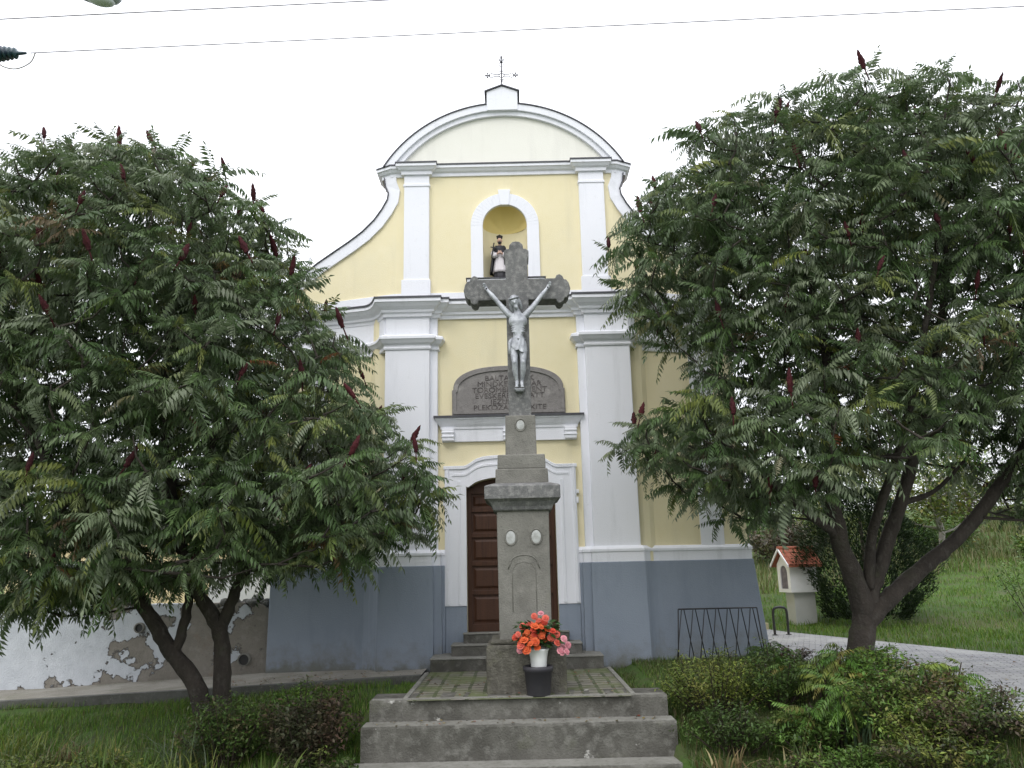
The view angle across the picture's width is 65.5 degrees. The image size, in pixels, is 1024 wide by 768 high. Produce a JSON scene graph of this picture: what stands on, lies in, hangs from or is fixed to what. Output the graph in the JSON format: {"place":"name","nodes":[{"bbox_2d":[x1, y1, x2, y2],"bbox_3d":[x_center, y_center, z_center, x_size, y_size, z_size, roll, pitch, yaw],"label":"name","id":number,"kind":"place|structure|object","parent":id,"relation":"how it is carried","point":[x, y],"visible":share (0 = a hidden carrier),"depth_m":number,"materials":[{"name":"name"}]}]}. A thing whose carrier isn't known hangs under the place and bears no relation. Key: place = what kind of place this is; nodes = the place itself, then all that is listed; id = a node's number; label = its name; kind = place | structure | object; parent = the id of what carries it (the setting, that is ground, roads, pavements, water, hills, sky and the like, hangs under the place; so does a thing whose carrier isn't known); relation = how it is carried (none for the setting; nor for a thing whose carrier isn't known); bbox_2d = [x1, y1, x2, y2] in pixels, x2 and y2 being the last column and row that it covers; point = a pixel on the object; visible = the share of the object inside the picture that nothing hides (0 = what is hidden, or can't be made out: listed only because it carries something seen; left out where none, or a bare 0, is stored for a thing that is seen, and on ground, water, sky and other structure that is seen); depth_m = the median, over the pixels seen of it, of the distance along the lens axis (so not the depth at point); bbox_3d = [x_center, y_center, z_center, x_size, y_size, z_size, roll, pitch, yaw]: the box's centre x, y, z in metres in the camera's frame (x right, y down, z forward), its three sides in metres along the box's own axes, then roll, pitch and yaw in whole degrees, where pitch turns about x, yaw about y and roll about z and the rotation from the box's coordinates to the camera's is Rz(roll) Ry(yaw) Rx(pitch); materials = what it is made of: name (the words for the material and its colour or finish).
{"place":"outdoors","nodes":[
{"label":"outdoors","id":0,"kind":"place"},
{"bbox_2d":[0,669,425,699],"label":"pavement","id":1,"kind":"structure","parent":0,"point":[178,684],"depth_m":12.44,"materials":[{"name":"concrete"}]},
{"bbox_2d":[0,503,1023,767],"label":"ground","id":2,"kind":"structure","parent":0,"point":[680,755],"depth_m":11.64,"materials":[{"name":"green plant"}]},
{"bbox_2d":[0,45,35,68],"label":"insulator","id":3,"kind":"object","parent":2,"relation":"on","point":[8,53],"visible":1,"depth_m":7.94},
{"bbox_2d":[84,0,121,7],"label":"street lamp","id":4,"kind":"object","parent":3,"relation":"attached to","point":[106,3],"visible":1,"depth_m":7.97,"materials":[{"name":"grey metal"}]},
{"bbox_2d":[0,0,389,19],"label":"overhead cable","id":5,"kind":"object","parent":3,"relation":"attached to","point":[192,9],"visible":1,"depth_m":8.06,"materials":[{"name":"grey plastic"}]},
{"bbox_2d":[30,6,1023,53],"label":"overhead cable","id":6,"kind":"object","parent":3,"relation":"attached to","point":[526,29],"visible":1,"depth_m":7.99,"materials":[{"name":"grey plastic"}]},
{"bbox_2d":[0,721,78,767],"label":"strap leaf plant","id":7,"kind":"object","parent":2,"relation":"on","point":[8,745],"visible":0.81,"depth_m":9.62,"materials":[{"name":"green plant"}]},
{"bbox_2d":[0,752,98,767],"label":"clover patch","id":8,"kind":"object","parent":2,"relation":"on","point":[18,764],"visible":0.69,"depth_m":8.93,"materials":[{"name":"green plant"}]},
{"bbox_2d":[0,730,107,767],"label":"strap leaf plant","id":9,"kind":"object","parent":2,"relation":"on","point":[66,756],"visible":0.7,"depth_m":9.21,"materials":[{"name":"green plant"}]},
{"bbox_2d":[42,727,150,767],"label":"strap leaf plant","id":10,"kind":"object","parent":2,"relation":"on","point":[101,753],"visible":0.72,"depth_m":8.93,"materials":[{"name":"green plant"}]},
{"bbox_2d":[49,746,170,767],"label":"shrub","id":11,"kind":"object","parent":2,"relation":"on","point":[91,763],"visible":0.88,"depth_m":8.63,"materials":[{"name":"green plant"}]},
{"bbox_2d":[0,594,268,689],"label":"retaining wall","id":12,"kind":"structure","parent":2,"relation":"on","point":[130,652],"depth_m":13.37,"materials":[{"name":"paint"}]},
{"bbox_2d":[4,494,276,603],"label":"house","id":13,"kind":"structure","parent":2,"relation":"on","point":[154,601],"depth_m":23.34,"materials":[{"name":"concrete"}]},
{"bbox_2d":[95,746,192,767],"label":"strap leaf plant","id":14,"kind":"object","parent":2,"relation":"on","point":[144,763],"visible":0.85,"depth_m":8.55,"materials":[{"name":"green plant"}]},
{"bbox_2d":[113,744,239,767],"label":"strap leaf plant","id":15,"kind":"object","parent":2,"relation":"on","point":[190,764],"visible":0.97,"depth_m":8.55,"materials":[{"name":"green plant"}]},
{"bbox_2d":[122,724,230,767],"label":"strap leaf plant","id":16,"kind":"object","parent":2,"relation":"on","point":[186,753],"visible":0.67,"depth_m":8.95,"materials":[{"name":"green plant"}]},
{"bbox_2d":[0,674,420,709],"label":"kerb","id":17,"kind":"structure","parent":2,"relation":"on","point":[132,697],"depth_m":11.67,"materials":[{"name":"concrete"}]},
{"bbox_2d":[159,686,290,767],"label":"shrub","id":18,"kind":"object","parent":2,"relation":"on","point":[225,724],"visible":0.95,"depth_m":9.05,"materials":[{"name":"green plant"}]},
{"bbox_2d":[0,120,461,719],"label":"sumac tree","id":19,"kind":"object","parent":2,"relation":"on","point":[210,298],"visible":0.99,"depth_m":9.82,"materials":[{"name":"green plant"}]},
{"bbox_2d":[208,559,269,603],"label":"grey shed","id":20,"kind":"structure","parent":2,"relation":"on","point":[248,595],"depth_m":19.39,"materials":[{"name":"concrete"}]},
{"bbox_2d":[245,748,307,767],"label":"strap leaf plant","id":21,"kind":"object","parent":2,"relation":"on","point":[295,765],"visible":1,"depth_m":8.30,"materials":[{"name":"green plant"}]},
{"bbox_2d":[263,671,345,727],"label":"shrub","id":22,"kind":"object","parent":2,"relation":"on","point":[300,690],"visible":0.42,"depth_m":10.06,"materials":[{"name":"green plant"}]},
{"bbox_2d":[245,674,364,767],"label":"shrub","id":23,"kind":"object","parent":2,"relation":"on","point":[314,735],"visible":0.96,"depth_m":9.00,"materials":[{"name":"green plant"}]},
{"bbox_2d":[280,745,358,767],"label":"shrub","id":24,"kind":"object","parent":2,"relation":"on","point":[345,764],"visible":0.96,"depth_m":8.61,"materials":[{"name":"green plant"}]},
{"bbox_2d":[350,688,682,767],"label":"front steps","id":25,"kind":"structure","parent":2,"relation":"on","point":[628,739],"depth_m":8.95,"materials":[{"name":"concrete"}]},
{"bbox_2d":[265,56,768,675],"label":"church","id":26,"kind":"structure","parent":2,"relation":"on","point":[633,570],"depth_m":13.51,"materials":[{"name":"yellow paint"}]},
{"bbox_2d":[467,489,498,631],"bbox_3d":[-0.368,2.893,13.197,0.729,2.310,0.085,-1,-13,0],"label":"door","id":27,"kind":"structure","parent":26,"relation":"in","point":[483,592],"depth_m":13.14,"materials":[{"name":"brown wood"}]},
{"bbox_2d":[490,234,506,276],"bbox_3d":[-0.216,-2.252,14.331,0.379,0.933,0.312,-1,-13,0],"label":"saint statue","id":28,"kind":"object","parent":26,"relation":"on","point":[497,267],"visible":0.83,"depth_m":14.24,"materials":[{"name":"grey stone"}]},
{"bbox_2d":[549,504,558,629],"bbox_3d":[0.369,2.870,13.170,0.729,2.310,0.140,-1,-13,0],"label":"door","id":29,"kind":"structure","parent":26,"relation":"in","point":[552,533],"depth_m":13.13,"materials":[{"name":"brown wood"}]},
{"bbox_2d":[430,630,603,671],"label":"church steps","id":30,"kind":"structure","parent":2,"relation":"on","point":[468,653],"depth_m":11.92,"materials":[{"name":"concrete"}]},
{"bbox_2d":[403,667,634,698],"bbox_3d":[0.092,4.078,10.576,2.740,0.270,2.460,-1,-13,0],"label":"edging","id":31,"kind":"object","parent":2,"relation":"on","point":[610,669],"visible":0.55,"depth_m":10.35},
{"bbox_2d":[232,642,1017,726],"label":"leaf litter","id":32,"kind":"object","parent":2,"relation":"on","point":[509,696],"visible":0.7,"depth_m":10.52,"materials":[{"name":"brown plant"}]},
{"bbox_2d":[652,643,778,718],"bbox_3d":[2.428,3.598,9.542,1.456,0.896,1.296,-7,-14,24],"label":"shrub","id":33,"kind":"object","parent":2,"relation":"on","point":[717,688],"visible":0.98,"depth_m":9.49,"materials":[{"name":"green plant"}]},
{"bbox_2d":[677,607,763,663],"bbox_3d":[3.219,3.950,12.364,1.431,0.922,0.133,-1,-13,0],"label":"wire rack","id":34,"kind":"object","parent":2,"relation":"on","point":[695,609],"visible":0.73,"depth_m":12.40,"materials":[{"name":"black metal"}]},
{"bbox_2d":[686,744,758,767],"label":"strap leaf plant","id":35,"kind":"object","parent":2,"relation":"on","point":[738,762],"visible":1,"depth_m":8.23,"materials":[{"name":"green plant"}]},
{"bbox_2d":[669,693,790,757],"bbox_3d":[2.412,3.796,8.835,1.314,0.700,0.961,-5,-13,14],"label":"shrub","id":36,"kind":"object","parent":2,"relation":"on","point":[742,720],"visible":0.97,"depth_m":8.73,"materials":[{"name":"green plant"}]},
{"bbox_2d":[746,510,775,541],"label":"hillside bush","id":37,"kind":"object","parent":2,"relation":"on","point":[757,531],"visible":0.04,"depth_m":36.32,"materials":[{"name":"green plant"}]},
{"bbox_2d":[742,641,786,665],"bbox_3d":[3.694,3.982,11.586,0.726,0.453,0.588,-1,-13,0],"label":"sumac sucker","id":38,"kind":"object","parent":2,"relation":"on","point":[754,649],"visible":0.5,"depth_m":11.61,"materials":[{"name":"green plant"}]},
{"bbox_2d":[722,636,822,710],"bbox_3d":[3.161,3.547,9.713,1.147,0.898,1.134,-1,-13,0],"label":"shrub","id":39,"kind":"object","parent":2,"relation":"on","point":[787,683],"visible":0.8,"depth_m":9.57,"materials":[{"name":"green plant"}]},
{"bbox_2d":[747,513,828,559],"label":"hillside bush","id":40,"kind":"object","parent":2,"relation":"on","point":[757,543],"visible":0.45,"depth_m":28.03,"materials":[{"name":"green plant"}]},
{"bbox_2d":[761,644,814,660],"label":"flower bed plant","id":41,"kind":"object","parent":2,"relation":"on","point":[805,654],"visible":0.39,"depth_m":12.10,"materials":[{"name":"green plant"}]},
{"bbox_2d":[748,750,840,767],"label":"shrub","id":42,"kind":"object","parent":2,"relation":"on","point":[764,765],"visible":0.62,"depth_m":7.98,"materials":[{"name":"green plant"}]},
{"bbox_2d":[770,546,821,624],"bbox_3d":[6.961,4.913,19.356,0.945,1.910,0.880,1,-13,-10],"label":"wayside shrine","id":43,"kind":"object","parent":2,"relation":"on","point":[795,586],"visible":0.7,"depth_m":19.11,"materials":[{"name":"grey paint"}]},
{"bbox_2d":[590,45,1023,670],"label":"sumac tree","id":44,"kind":"object","parent":2,"relation":"on","point":[722,237],"visible":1,"depth_m":10.46,"materials":[{"name":"green plant"}]},
{"bbox_2d":[773,735,841,767],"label":"strap leaf plant","id":45,"kind":"object","parent":2,"relation":"on","point":[803,752],"visible":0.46,"depth_m":8.12,"materials":[{"name":"green plant"}]},
{"bbox_2d":[760,703,865,761],"bbox_3d":[3.237,3.742,8.543,1.197,0.635,0.993,1,-13,-10],"label":"shrub","id":46,"kind":"object","parent":2,"relation":"on","point":[830,736],"visible":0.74,"depth_m":8.39,"materials":[{"name":"green plant"}]},
{"bbox_2d":[762,642,882,711],"bbox_3d":[3.649,3.491,9.449,1.252,0.827,1.400,-1,-13,0],"label":"sumac sucker","id":47,"kind":"object","parent":2,"relation":"on","point":[828,664],"visible":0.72,"depth_m":9.26,"materials":[{"name":"green plant"}]},
{"bbox_2d":[791,502,866,552],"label":"hillside bush","id":48,"kind":"object","parent":2,"relation":"on","point":[825,521],"visible":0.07,"depth_m":32.08,"materials":[{"name":"green plant"}]},
{"bbox_2d":[768,676,891,755],"bbox_3d":[3.375,3.544,8.451,1.231,0.757,1.028,-1,-13,0],"label":"sumac sucker","id":49,"kind":"object","parent":2,"relation":"on","point":[832,699],"visible":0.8,"depth_m":8.40,"materials":[{"name":"green plant"}]},
{"bbox_2d":[783,739,911,767],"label":"shrub","id":50,"kind":"object","parent":2,"relation":"on","point":[852,762],"visible":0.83,"depth_m":7.68,"materials":[{"name":"green plant"}]},
{"bbox_2d":[829,694,894,748],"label":"strap leaf plant","id":51,"kind":"object","parent":2,"relation":"on","point":[861,739],"visible":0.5,"depth_m":8.22,"materials":[{"name":"green plant"}]},
{"bbox_2d":[789,487,949,621],"bbox_3d":[8.305,4.059,19.007,3.480,3.287,3.503,-1,-13,0],"label":"evergreen bush","id":52,"kind":"object","parent":2,"relation":"on","point":[910,602],"visible":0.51,"depth_m":18.53,"materials":[{"name":"green plant"}]},
{"bbox_2d":[842,645,897,667],"bbox_3d":[4.535,3.600,10.178,0.786,0.543,0.941,-1,-13,0],"label":"sumac sucker","id":53,"kind":"object","parent":2,"relation":"on","point":[864,650],"visible":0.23,"depth_m":10.05,"materials":[{"name":"green plant"}]},
{"bbox_2d":[843,460,918,516],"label":"hillside bush","id":54,"kind":"object","parent":2,"relation":"on","point":[880,488],"visible":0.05,"depth_m":42.44,"materials":[{"name":"green plant"}]},
{"bbox_2d":[837,640,947,699],"bbox_3d":[4.395,3.341,9.288,1.364,0.721,1.400,-1,-13,0],"label":"shrub","id":55,"kind":"object","parent":2,"relation":"on","point":[885,662],"visible":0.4,"depth_m":9.23,"materials":[{"name":"green plant"}]},
{"bbox_2d":[844,377,963,534],"bbox_3d":[17.737,3.115,36.372,7.916,8.172,6.279,-11,-16,35],"label":"hill tree","id":56,"kind":"object","parent":2,"relation":"on","point":[890,460],"visible":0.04,"depth_m":36.30,"materials":[{"name":"grey plant"}]},
{"bbox_2d":[825,656,1010,732],"bbox_3d":[4.164,3.225,8.219,1.859,0.812,1.333,-1,-13,0],"label":"shrub","id":57,"kind":"object","parent":2,"relation":"on","point":[892,685],"visible":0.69,"depth_m":8.12,"materials":[{"name":"green plant"}]},
{"bbox_2d":[858,693,991,755],"bbox_3d":[3.938,3.233,7.471,1.240,0.622,0.734,-1,-13,0],"label":"shrub","id":58,"kind":"object","parent":2,"relation":"on","point":[913,716],"visible":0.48,"depth_m":7.44,"materials":[{"name":"green plant"}]},
{"bbox_2d":[863,437,1003,549],"bbox_3d":[14.820,3.753,27.563,4.782,4.902,4.582,-1,-13,0],"label":"hill tree","id":59,"kind":"object","parent":2,"relation":"on","point":[933,502],"visible":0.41,"depth_m":27.10,"materials":[{"name":"green plant"}]},
{"bbox_2d":[891,657,988,701],"bbox_3d":[4.561,3.175,8.348,1.190,0.571,0.836,9,-16,-37],"label":"sumac sucker","id":60,"kind":"object","parent":2,"relation":"on","point":[934,667],"visible":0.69,"depth_m":8.29,"materials":[{"name":"green plant"}]},
{"bbox_2d":[866,719,1019,767],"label":"shrub","id":61,"kind":"object","parent":2,"relation":"on","point":[933,758],"visible":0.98,"depth_m":6.97,"materials":[{"name":"green plant"}]},
{"bbox_2d":[903,509,992,550],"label":"hillside bush","id":62,"kind":"object","parent":2,"relation":"on","point":[937,531],"visible":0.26,"depth_m":29.62,"materials":[{"name":"green plant"}]},
{"bbox_2d":[912,483,1000,524],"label":"hillside bush","id":63,"kind":"object","parent":2,"relation":"on","point":[972,508],"visible":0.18,"depth_m":32.85,"materials":[{"name":"green plant"}]},
{"bbox_2d":[900,679,1023,745],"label":"shrub","id":64,"kind":"object","parent":2,"relation":"on","point":[997,717],"visible":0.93,"depth_m":7.26,"materials":[{"name":"green plant"}]},
{"bbox_2d":[919,381,1019,506],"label":"hill tree","id":65,"kind":"object","parent":2,"relation":"on","point":[986,458],"visible":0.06,"depth_m":40.09,"materials":[{"name":"grey plant"}]},
{"bbox_2d":[955,446,1022,510],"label":"hillside bush","id":66,"kind":"object","parent":2,"relation":"on","point":[993,472],"visible":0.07,"depth_m":43.88,"materials":[{"name":"green plant"}]},
{"bbox_2d":[972,466,1023,514],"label":"hillside bush","id":67,"kind":"object","parent":2,"relation":"on","point":[1008,497],"visible":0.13,"depth_m":37.81,"materials":[{"name":"green plant"}]},
{"bbox_2d":[985,532,1023,613],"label":"sapling","id":68,"kind":"object","parent":2,"relation":"on","point":[1011,584],"visible":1,"depth_m":18.14,"materials":[{"name":"green plant"}]},
{"bbox_2d":[1002,710,1023,741],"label":"shrub","id":69,"kind":"object","parent":2,"relation":"on","point":[1019,730],"visible":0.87,"depth_m":6.93,"materials":[{"name":"green plant"}]},
{"bbox_2d":[1005,533,1023,553],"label":"hillside bush","id":70,"kind":"object","parent":2,"relation":"on","point":[1017,543],"visible":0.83,"depth_m":25.35,"materials":[{"name":"green plant"}]},
{"bbox_2d":[0,0,1023,546],"label":"sky","id":71,"kind":"structure","parent":0,"point":[319,118],"materials":[{"name":"white"}]},
{"bbox_2d":[407,667,630,700],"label":"paving","id":72,"kind":"structure","parent":0,"point":[471,679],"depth_m":10.39,"materials":[{"name":"grey stone"}]},
{"bbox_2d":[464,241,569,693],"bbox_3d":[0.122,0.949,10.728,1.490,6.035,0.970,-1,-13,0],"label":"wayside cross","id":73,"kind":"object","parent":72,"relation":"on","point":[522,495],"visible":1,"depth_m":10.19,"materials":[{"name":"stone"}]},
{"bbox_2d":[523,664,552,696],"bbox_3d":[0.315,3.532,9.495,0.364,0.335,0.364,-1,-13,0],"label":"flower planter","id":74,"kind":"object","parent":72,"relation":"on","point":[538,681],"visible":0.92,"depth_m":9.37,"materials":[{"name":"grey plastic"}]},
{"bbox_2d":[529,647,548,666],"bbox_3d":[0.320,3.294,9.549,0.256,0.235,0.256,-1,-13,0],"label":"vase","id":75,"kind":"object","parent":74,"relation":"in","point":[538,658],"visible":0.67,"depth_m":9.47,"materials":[{"name":"white ceramic"}]},
{"bbox_2d":[511,611,570,655],"bbox_3d":[0.340,2.999,9.592,0.733,0.526,0.416,-1,-13,0],"label":"bouquet","id":76,"kind":"object","parent":75,"relation":"in","point":[538,630],"visible":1,"depth_m":9.48,"materials":[{"name":"orange plant"}]},
{"bbox_2d":[767,629,1023,714],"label":"path","id":77,"kind":"structure","parent":0,"point":[1000,665],"depth_m":12.21,"materials":[{"name":"grey concrete"}]},
{"bbox_2d":[772,606,791,634],"bbox_3d":[5.563,4.904,16.493,0.420,0.600,0.117,1,-13,-10],"label":"hoop bollard","id":78,"kind":"object","parent":77,"relation":"on","point":[787,618],"visible":0.96,"depth_m":16.48,"materials":[{"name":"black metal"}]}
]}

